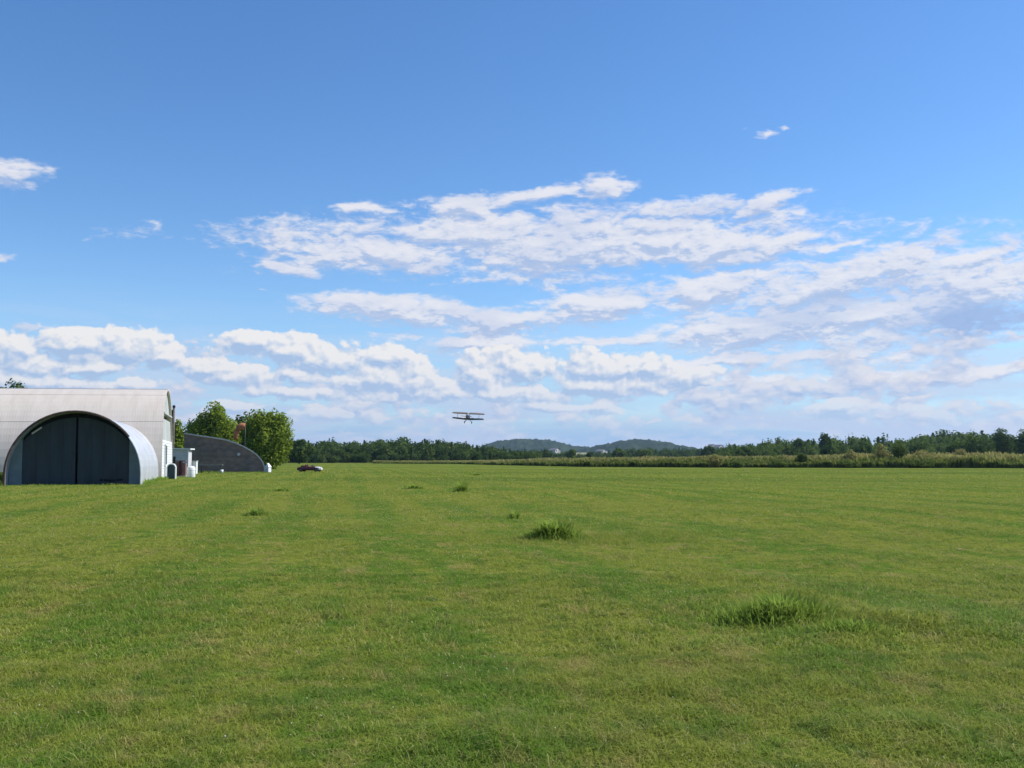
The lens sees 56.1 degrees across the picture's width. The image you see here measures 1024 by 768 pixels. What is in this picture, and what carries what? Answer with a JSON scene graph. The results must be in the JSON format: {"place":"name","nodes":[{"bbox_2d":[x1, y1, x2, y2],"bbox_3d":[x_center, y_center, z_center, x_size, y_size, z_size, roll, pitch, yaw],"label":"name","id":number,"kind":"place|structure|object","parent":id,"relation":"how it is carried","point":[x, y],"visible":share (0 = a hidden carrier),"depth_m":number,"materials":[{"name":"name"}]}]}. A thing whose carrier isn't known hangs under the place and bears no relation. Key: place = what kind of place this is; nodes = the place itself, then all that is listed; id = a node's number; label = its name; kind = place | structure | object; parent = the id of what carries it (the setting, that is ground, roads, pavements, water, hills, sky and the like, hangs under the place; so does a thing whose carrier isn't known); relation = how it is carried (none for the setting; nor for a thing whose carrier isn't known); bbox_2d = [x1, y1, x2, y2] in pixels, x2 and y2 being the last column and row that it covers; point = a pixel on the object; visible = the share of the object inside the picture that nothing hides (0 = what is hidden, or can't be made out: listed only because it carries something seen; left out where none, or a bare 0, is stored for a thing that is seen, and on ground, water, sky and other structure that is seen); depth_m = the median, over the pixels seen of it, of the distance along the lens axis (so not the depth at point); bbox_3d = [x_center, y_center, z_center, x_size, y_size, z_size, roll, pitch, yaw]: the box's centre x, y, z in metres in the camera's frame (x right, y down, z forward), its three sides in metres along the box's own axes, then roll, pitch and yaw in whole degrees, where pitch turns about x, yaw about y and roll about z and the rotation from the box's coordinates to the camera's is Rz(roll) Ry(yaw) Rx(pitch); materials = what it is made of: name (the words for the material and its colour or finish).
{"place":"outdoors","nodes":[
{"label":"outdoors","id":0,"kind":"place"},
{"bbox_2d":[1,470,279,485],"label":"rank grass","id":1,"kind":"structure","parent":0,"point":[153,480],"depth_m":64.29,"materials":[{"name":"green plant"}]},
{"bbox_2d":[452,412,484,423],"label":"biplane","id":2,"kind":"object","parent":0,"point":[468,417],"visible":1,"depth_m":267.15,"materials":[{"name":"metal"}]},
{"bbox_2d":[0,461,1023,767],"bbox_3d":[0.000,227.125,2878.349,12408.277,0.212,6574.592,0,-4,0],"label":"ground","id":3,"kind":"structure","parent":0,"point":[284,561],"depth_m":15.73,"materials":[{"name":"green plant"}]},
{"bbox_2d":[0,378,24,387],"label":"broadleaf tree","id":4,"kind":"object","parent":3,"relation":"on","point":[18,385],"visible":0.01,"depth_m":111.77,"materials":[{"name":"green plant"}]},
{"bbox_2d":[0,388,172,485],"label":"aircraft hangar","id":5,"kind":"structure","parent":3,"relation":"on","point":[59,436],"depth_m":63.09,"materials":[{"name":"galvanised steel"},{"name":"white paint"},{"name":"dark painted metal"}]},
{"bbox_2d":[22,418,75,484],"bbox_3d":[-29.777,4.355,61.784,3.110,4.400,0.150,1,-4,-16],"label":"sliding door","id":6,"kind":"structure","parent":5,"relation":"in","point":[49,454],"depth_m":61.80,"materials":[{"name":"metal"}]},
{"bbox_2d":[77,418,128,484],"bbox_3d":[-26.653,4.383,62.680,3.110,4.399,0.150,1,-4,-16],"label":"sliding door","id":7,"kind":"structure","parent":5,"relation":"in","point":[103,451],"depth_m":62.63,"materials":[{"name":"metal"}]},
{"bbox_2d":[164,444,166,465],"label":"window","id":8,"kind":"structure","parent":5,"relation":"in","point":[165,464],"depth_m":80.43,"materials":[{"name":"white glass"}]},
{"bbox_2d":[166,463,176,478],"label":"arched shelter","id":9,"kind":"object","parent":3,"relation":"on","point":[171,469],"visible":0.97,"depth_m":80.78,"materials":[{"name":"white paint"}]},
{"bbox_2d":[172,405,175,449],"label":"utility pole","id":10,"kind":"object","parent":3,"relation":"on","point":[173,423],"visible":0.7,"depth_m":105.91,"materials":[{"name":"grey wood"}]},
{"bbox_2d":[174,419,183,449],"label":"broadleaf tree","id":11,"kind":"object","parent":3,"relation":"on","point":[179,440],"visible":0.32,"depth_m":117.53,"materials":[{"name":"green plant"}]},
{"bbox_2d":[175,460,186,475],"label":"fuel pump","id":12,"kind":"object","parent":3,"relation":"on","point":[181,466],"visible":0.9,"depth_m":92.59,"materials":[{"name":"red paint"}]},
{"bbox_2d":[173,448,194,466],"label":"garden shed","id":13,"kind":"structure","parent":3,"relation":"on","point":[184,454],"depth_m":103.73,"materials":[{"name":"white paint"}]},
{"bbox_2d":[183,423,196,446],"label":"broadleaf tree","id":14,"kind":"object","parent":3,"relation":"on","point":[186,427],"visible":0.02,"depth_m":184.51,"materials":[{"name":"green plant"}]},
{"bbox_2d":[187,465,194,476],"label":"storage tank","id":15,"kind":"object","parent":3,"relation":"on","point":[190,470],"visible":0.94,"depth_m":87.33,"materials":[{"name":"white paint"}]},
{"bbox_2d":[191,461,197,473],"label":"utility box","id":16,"kind":"object","parent":3,"relation":"on","point":[195,464],"visible":0.41,"depth_m":105.68,"materials":[{"name":"white paint"}]},
{"bbox_2d":[200,464,222,472],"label":"work bench","id":17,"kind":"object","parent":3,"relation":"on","point":[220,465],"visible":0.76,"depth_m":115.26,"materials":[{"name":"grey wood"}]},
{"bbox_2d":[186,401,241,443],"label":"broadleaf tree","id":18,"kind":"object","parent":3,"relation":"on","point":[216,422],"visible":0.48,"depth_m":165.73,"materials":[{"name":"green plant"}]},
{"bbox_2d":[184,433,264,471],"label":"curved shed","id":19,"kind":"structure","parent":3,"relation":"on","point":[230,456],"depth_m":122.30,"materials":[{"name":"grey metal"}]},
{"bbox_2d":[233,421,245,439],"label":"windsock","id":20,"kind":"object","parent":3,"relation":"on","point":[240,426],"visible":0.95,"depth_m":139.45,"materials":[{"name":"orange fabric"}]},
{"bbox_2d":[235,411,249,445],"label":"broadleaf tree","id":21,"kind":"object","parent":3,"relation":"on","point":[239,420],"visible":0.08,"depth_m":181.68,"materials":[{"name":"green plant"}]},
{"bbox_2d":[240,506,275,515],"bbox_3d":[-7.395,3.681,27.855,1.148,0.298,0.850,0,-4,0],"label":"grass clump","id":22,"kind":"object","parent":3,"relation":"on","point":[255,512],"visible":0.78,"depth_m":27.76,"materials":[{"name":"green plant"}]},
{"bbox_2d":[239,407,294,468],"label":"broadleaf tree","id":23,"kind":"object","parent":3,"relation":"on","point":[265,437],"visible":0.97,"depth_m":157.74,"materials":[{"name":"green plant"}]},
{"bbox_2d":[265,463,270,471],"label":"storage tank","id":24,"kind":"object","parent":3,"relation":"on","point":[268,467],"visible":0.87,"depth_m":122.33,"materials":[{"name":"white paint"}]},
{"bbox_2d":[270,486,291,490],"bbox_3d":[-12.327,5.597,51.376,1.911,0.296,1.113,0,-4,0],"label":"grass clump","id":25,"kind":"object","parent":3,"relation":"on","point":[281,489],"visible":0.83,"depth_m":51.28,"materials":[{"name":"green plant"}]},
{"bbox_2d":[288,438,315,463],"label":"broadleaf tree","id":26,"kind":"object","parent":3,"relation":"on","point":[302,450],"visible":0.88,"depth_m":327.07,"materials":[{"name":"green plant"}]},
{"bbox_2d":[297,464,322,471],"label":"parked car","id":27,"kind":"object","parent":3,"relation":"on","point":[307,467],"visible":0.98,"depth_m":126.86,"materials":[{"name":"red paint"}]},
{"bbox_2d":[281,436,543,462],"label":"wood","id":28,"kind":"object","parent":3,"relation":"on","point":[334,451],"visible":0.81,"depth_m":423.74,"materials":[{"name":"green plant"}]},
{"bbox_2d":[404,484,430,488],"bbox_3d":[-5.578,5.844,55.179,2.047,0.376,1.160,0,-4,0],"label":"grass clump","id":29,"kind":"object","parent":3,"relation":"on","point":[413,486],"visible":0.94,"depth_m":55.03,"materials":[{"name":"green plant"}]},
{"bbox_2d":[454,480,471,491],"bbox_3d":[-2.557,5.248,49.739,1.411,0.700,1.431,-4,-6,38],"label":"grass clump","id":30,"kind":"object","parent":3,"relation":"on","point":[461,487],"visible":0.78,"depth_m":49.52,"materials":[{"name":"green plant"}]},
{"bbox_2d":[0,503,1012,763],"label":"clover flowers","id":31,"kind":"object","parent":3,"relation":"on","point":[450,507],"visible":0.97,"depth_m":16.68,"materials":[{"name":"plant"}]},
{"bbox_2d":[507,509,523,518],"bbox_3d":[0.102,3.551,26.381,0.644,0.311,0.643,-2,-5,28],"label":"grass clump","id":32,"kind":"object","parent":3,"relation":"on","point":[514,514],"visible":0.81,"depth_m":26.29,"materials":[{"name":"green plant"}]},
{"bbox_2d":[539,449,553,457],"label":"broadleaf tree","id":33,"kind":"object","parent":3,"relation":"on","point":[545,453],"visible":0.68,"depth_m":585.93,"materials":[{"name":"green plant"}]},
{"bbox_2d":[518,515,591,540],"bbox_3d":[0.920,2.913,19.723,1.610,0.552,1.326,0,-4,0],"label":"grass clump","id":34,"kind":"object","parent":3,"relation":"on","point":[554,529],"visible":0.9,"depth_m":19.55,"materials":[{"name":"green plant"}]},
{"bbox_2d":[564,448,576,458],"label":"broadleaf tree","id":35,"kind":"object","parent":3,"relation":"on","point":[571,453],"visible":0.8,"depth_m":596.50,"materials":[{"name":"green plant"}]},
{"bbox_2d":[585,451,596,457],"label":"broadleaf tree","id":36,"kind":"object","parent":3,"relation":"on","point":[591,454],"visible":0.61,"depth_m":595.97,"materials":[{"name":"green plant"}]},
{"bbox_2d":[612,447,625,457],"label":"broadleaf tree","id":37,"kind":"object","parent":3,"relation":"on","point":[618,452],"visible":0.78,"depth_m":595.51,"materials":[{"name":"green plant"}]},
{"bbox_2d":[518,445,723,458],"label":"wood","id":38,"kind":"object","parent":3,"relation":"on","point":[673,452],"visible":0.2,"depth_m":763.90,"materials":[{"name":"green plant"}]},
{"bbox_2d":[633,448,652,456],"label":"broadleaf tree","id":39,"kind":"object","parent":3,"relation":"on","point":[641,453],"visible":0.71,"depth_m":595.21,"materials":[{"name":"green plant"}]},
{"bbox_2d":[373,451,1023,467],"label":"tall weeds","id":40,"kind":"object","parent":3,"relation":"on","point":[992,459],"visible":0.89,"depth_m":192.23,"materials":[{"name":"green plant"}]},
{"bbox_2d":[700,446,717,455],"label":"broadleaf tree","id":41,"kind":"object","parent":3,"relation":"on","point":[708,450],"visible":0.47,"depth_m":556.17,"materials":[{"name":"green plant"}]},
{"bbox_2d":[705,454,724,467],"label":"shrub","id":42,"kind":"object","parent":3,"relation":"on","point":[714,461],"visible":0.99,"depth_m":186.62,"materials":[{"name":"green plant"}]},
{"bbox_2d":[727,461,743,467],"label":"shrub","id":43,"kind":"object","parent":3,"relation":"on","point":[735,464],"visible":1,"depth_m":182.56,"materials":[{"name":"green plant"}]},
{"bbox_2d":[732,445,754,455],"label":"broadleaf tree","id":44,"kind":"object","parent":3,"relation":"on","point":[742,451],"visible":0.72,"depth_m":397.14,"materials":[{"name":"green plant"}]},
{"bbox_2d":[695,584,857,628],"bbox_3d":[2.723,2.202,9.602,1.910,0.358,1.214,0,-4,0],"label":"grass clump","id":45,"kind":"object","parent":3,"relation":"on","point":[773,606],"visible":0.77,"depth_m":9.46,"materials":[{"name":"green plant"}]},
{"bbox_2d":[771,460,788,467],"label":"shrub","id":46,"kind":"object","parent":3,"relation":"on","point":[779,464],"visible":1,"depth_m":182.44,"materials":[{"name":"green plant"}]},
{"bbox_2d":[793,438,804,451],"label":"broadleaf tree","id":47,"kind":"object","parent":3,"relation":"on","point":[798,442],"visible":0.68,"depth_m":437.81,"materials":[{"name":"green plant"}]},
{"bbox_2d":[795,453,807,461],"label":"shrub","id":48,"kind":"object","parent":3,"relation":"on","point":[800,458],"visible":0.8,"depth_m":186.90,"materials":[{"name":"green plant"}]},
{"bbox_2d":[818,432,832,448],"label":"broadleaf tree","id":49,"kind":"object","parent":3,"relation":"on","point":[825,439],"visible":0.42,"depth_m":438.09,"materials":[{"name":"green plant"}]},
{"bbox_2d":[819,444,835,454],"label":"broadleaf tree","id":50,"kind":"object","parent":3,"relation":"on","point":[828,449],"visible":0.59,"depth_m":338.17,"materials":[{"name":"green plant"}]},
{"bbox_2d":[760,615,927,640],"bbox_3d":[3.125,2.199,8.799,1.693,0.192,0.965,0,-4,0],"label":"grass clump","id":51,"kind":"object","parent":3,"relation":"on","point":[855,624],"visible":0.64,"depth_m":8.76,"materials":[{"name":"green plant"}]},
{"bbox_2d":[837,460,860,467],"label":"shrub","id":52,"kind":"object","parent":3,"relation":"on","point":[845,464],"visible":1,"depth_m":180.30,"materials":[{"name":"green plant"}]},
{"bbox_2d":[841,449,858,458],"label":"shrub","id":53,"kind":"object","parent":3,"relation":"on","point":[850,454],"visible":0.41,"depth_m":187.02,"materials":[{"name":"green plant"}]},
{"bbox_2d":[850,442,873,453],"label":"broadleaf tree","id":54,"kind":"object","parent":3,"relation":"on","point":[860,447],"visible":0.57,"depth_m":327.67,"materials":[{"name":"green plant"}]},
{"bbox_2d":[710,429,1022,456],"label":"wood","id":55,"kind":"object","parent":3,"relation":"on","point":[941,441],"visible":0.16,"depth_m":481.99,"materials":[{"name":"green plant"}]},
{"bbox_2d":[874,443,892,458],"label":"shrub","id":56,"kind":"object","parent":3,"relation":"on","point":[883,453],"visible":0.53,"depth_m":187.01,"materials":[{"name":"green plant"}]},
{"bbox_2d":[892,440,908,457],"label":"shrub","id":57,"kind":"object","parent":3,"relation":"on","point":[898,451],"visible":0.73,"depth_m":187.00,"materials":[{"name":"green plant"}]},
{"bbox_2d":[908,442,926,453],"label":"broadleaf tree","id":58,"kind":"object","parent":3,"relation":"on","point":[916,447],"visible":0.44,"depth_m":328.01,"materials":[{"name":"green plant"}]},
{"bbox_2d":[902,458,938,467],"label":"shrub","id":59,"kind":"object","parent":3,"relation":"on","point":[921,463],"visible":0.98,"depth_m":178.65,"materials":[{"name":"green plant"}]},
{"bbox_2d":[907,450,936,456],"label":"shrub","id":60,"kind":"object","parent":3,"relation":"on","point":[920,452],"visible":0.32,"depth_m":187.63,"materials":[{"name":"green plant"}]},
{"bbox_2d":[943,441,962,453],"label":"broadleaf tree","id":61,"kind":"object","parent":3,"relation":"on","point":[951,448],"visible":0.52,"depth_m":337.53,"materials":[{"name":"green plant"}]},
{"bbox_2d":[953,448,968,455],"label":"shrub","id":62,"kind":"object","parent":3,"relation":"on","point":[960,452],"visible":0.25,"depth_m":186.74,"materials":[{"name":"green plant"}]},
{"bbox_2d":[957,431,995,453],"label":"broadleaf tree","id":63,"kind":"object","parent":3,"relation":"on","point":[975,445],"visible":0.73,"depth_m":317.76,"materials":[{"name":"green plant"}]},
{"bbox_2d":[987,427,1016,453],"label":"broadleaf tree","id":64,"kind":"object","parent":3,"relation":"on","point":[1003,443],"visible":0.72,"depth_m":328.05,"materials":[{"name":"green plant"}]},
{"bbox_2d":[1011,428,1023,454],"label":"broadleaf tree","id":65,"kind":"object","parent":3,"relation":"on","point":[1019,442],"visible":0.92,"depth_m":309.36,"materials":[{"name":"green plant"}]},
{"bbox_2d":[0,0,1023,448],"label":"sky","id":66,"kind":"structure","parent":0,"point":[698,224],"materials":[{"name":"blue"}]},
{"bbox_2d":[484,438,590,452],"bbox_3d":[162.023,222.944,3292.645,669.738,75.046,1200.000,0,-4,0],"label":"hills","id":67,"kind":"structure","parent":0,"point":[526,444],"depth_m":2976.14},
{"bbox_2d":[549,448,559,453],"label":"house","id":68,"kind":"structure","parent":0,"point":[555,450],"depth_m":994.77,"materials":[{"name":"white"}]},
{"bbox_2d":[576,438,696,452],"bbox_3d":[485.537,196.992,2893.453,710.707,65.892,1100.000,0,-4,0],"label":"hills","id":69,"kind":"structure","parent":0,"point":[641,444],"depth_m":2624.80,"materials":[{"name":"green plant"}]},
{"bbox_2d":[713,445,723,449],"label":"house","id":70,"kind":"structure","parent":0,"point":[717,446],"depth_m":1045.05,"materials":[{"name":"white"}]}
]}

